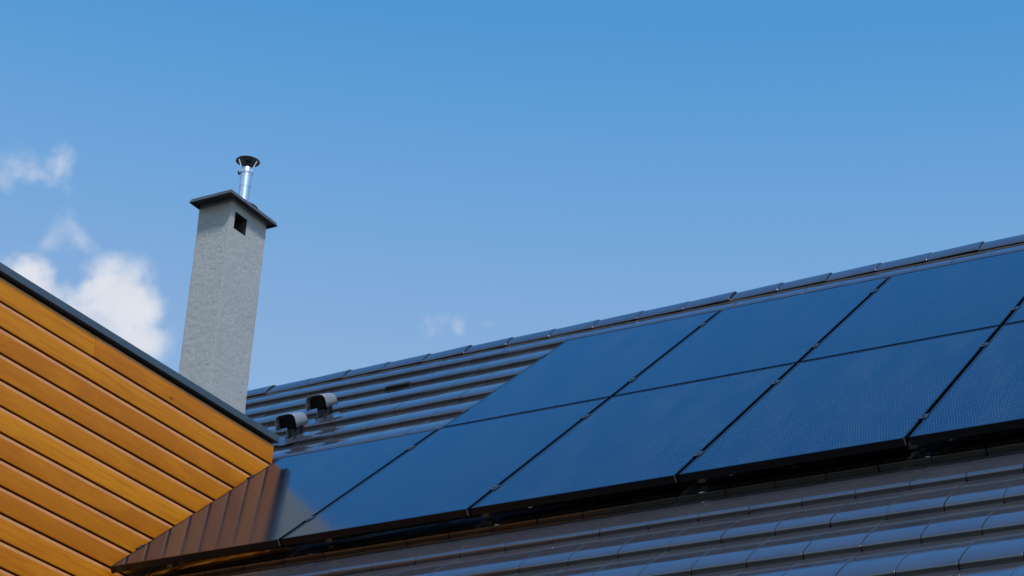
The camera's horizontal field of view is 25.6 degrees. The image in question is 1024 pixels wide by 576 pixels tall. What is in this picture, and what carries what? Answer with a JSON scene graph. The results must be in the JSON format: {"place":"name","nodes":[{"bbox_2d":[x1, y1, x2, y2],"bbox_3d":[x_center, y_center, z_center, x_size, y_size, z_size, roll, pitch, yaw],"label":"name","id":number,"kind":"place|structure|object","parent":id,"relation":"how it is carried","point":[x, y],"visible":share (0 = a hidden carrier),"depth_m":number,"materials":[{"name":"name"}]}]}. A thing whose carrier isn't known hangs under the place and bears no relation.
{"place":"outdoors","nodes":[
{"label":"outdoors","id":0,"kind":"place"},
{"bbox_2d":[0,0,1023,390],"label":"sky","id":1,"kind":"structure","parent":0,"point":[433,176],"materials":[{"name":"blue"}]},
{"label":"ground","id":2,"kind":"structure","parent":0,"visible":0},
{"bbox_2d":[0,262,279,575],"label":"timber wing","id":3,"kind":"structure","parent":2,"relation":"on","point":[114,448],"depth_m":11.22,"materials":[{"name":"orange wood"}]},
{"bbox_2d":[134,155,1023,575],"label":"house","id":4,"kind":"structure","parent":2,"relation":"on","point":[950,507],"depth_m":9.89,"materials":[{"name":"tile"}]},
{"bbox_2d":[275,412,308,445],"bbox_3d":[-1.333,0.870,13.726,0.200,0.253,0.219,-12,-30,28],"label":"roof vent","id":5,"kind":"object","parent":4,"relation":"on","point":[294,423],"visible":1,"depth_m":13.70,"materials":[{"name":"metal"}]},
{"bbox_2d":[305,393,339,420],"bbox_3d":[-1.181,0.770,14.083,0.200,0.253,0.219,-12,-30,28],"label":"roof vent","id":6,"kind":"object","parent":4,"relation":"on","point":[323,403],"visible":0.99,"depth_m":14.06,"materials":[{"name":"metal"}]},
{"bbox_2d":[167,442,919,567],"bbox_3d":[0.418,0.903,10.102,5.230,0.105,0.130,-12,-30,28],"label":"mounting rail","id":7,"kind":"object","parent":4,"relation":"attached to","point":[699,480],"visible":0.12,"depth_m":10.34,"materials":[{"name":"black metal"}]},
{"bbox_2d":[110,429,436,572],"bbox_3d":[-1.182,1.076,11.584,1.063,0.044,1.679,-12,9,28],"label":"solar panel","id":8,"kind":"object","parent":7,"relation":"attached to","point":[274,504],"visible":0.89,"depth_m":11.45,"materials":[{"name":"blue glass"}]},
{"bbox_2d":[282,397,608,545],"bbox_3d":[-0.277,0.883,11.093,1.047,0.044,1.679,-12,9,28],"label":"solar panel","id":9,"kind":"object","parent":7,"relation":"attached to","point":[452,472],"visible":0.87,"depth_m":10.96,"materials":[{"name":"blue glass"}]},
{"bbox_2d":[471,363,795,515],"bbox_3d":[0.622,0.691,10.605,1.047,0.044,1.679,-12,9,28],"label":"solar panel","id":10,"kind":"object","parent":7,"relation":"attached to","point":[646,439],"visible":0.89,"depth_m":10.47,"materials":[{"name":"blue glass"}]},
{"bbox_2d":[679,326,999,481],"bbox_3d":[1.520,0.498,10.118,1.047,0.044,1.679,-12,9,28],"label":"solar panel","id":11,"kind":"object","parent":7,"relation":"attached to","point":[876,399],"visible":0.87,"depth_m":9.97,"materials":[{"name":"blue glass"}]},
{"bbox_2d":[909,321,1023,444],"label":"solar panel","id":12,"kind":"object","parent":7,"relation":"attached to","point":[984,394],"visible":1,"depth_m":9.43,"materials":[{"name":"blue glass"}]},
{"bbox_3d":[1.578,0.371,11.340,4.190,0.105,0.131,-12,-30,28],"label":"mounting rail","id":13,"kind":"object","parent":4,"relation":"attached to","visible":0},
{"bbox_2d":[614,276,889,395],"bbox_3d":[1.332,0.254,12.087,1.047,0.045,1.679,-12,9,28],"label":"solar panel","id":14,"kind":"object","parent":13,"relation":"attached to","point":[795,329],"visible":0.79,"depth_m":12.01,"materials":[{"name":"blue glass"}]},
{"bbox_2d":[801,250,1023,361],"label":"solar panel","id":15,"kind":"object","parent":13,"relation":"attached to","point":[962,297],"visible":0.79,"depth_m":11.48,"materials":[{"name":"blue glass"}]},
{"bbox_2d":[1005,301,1023,324],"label":"solar panel","id":16,"kind":"object","parent":13,"relation":"attached to","point":[1017,315],"visible":0.57,"depth_m":10.70,"materials":[{"name":"blue glass"}]},
{"bbox_3d":[2.025,0.096,12.272,4.190,0.105,0.130,-12,-30,28],"label":"mounting rail","id":17,"kind":"object","parent":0,"visible":0},
{"bbox_2d":[443,310,720,427],"bbox_3d":[0.427,0.448,12.578,1.063,0.045,1.679,-12,9,28],"label":"solar panel","id":18,"kind":"object","parent":17,"relation":"on","point":[592,367],"visible":0.81,"depth_m":12.50,"materials":[{"name":"blue glass"}]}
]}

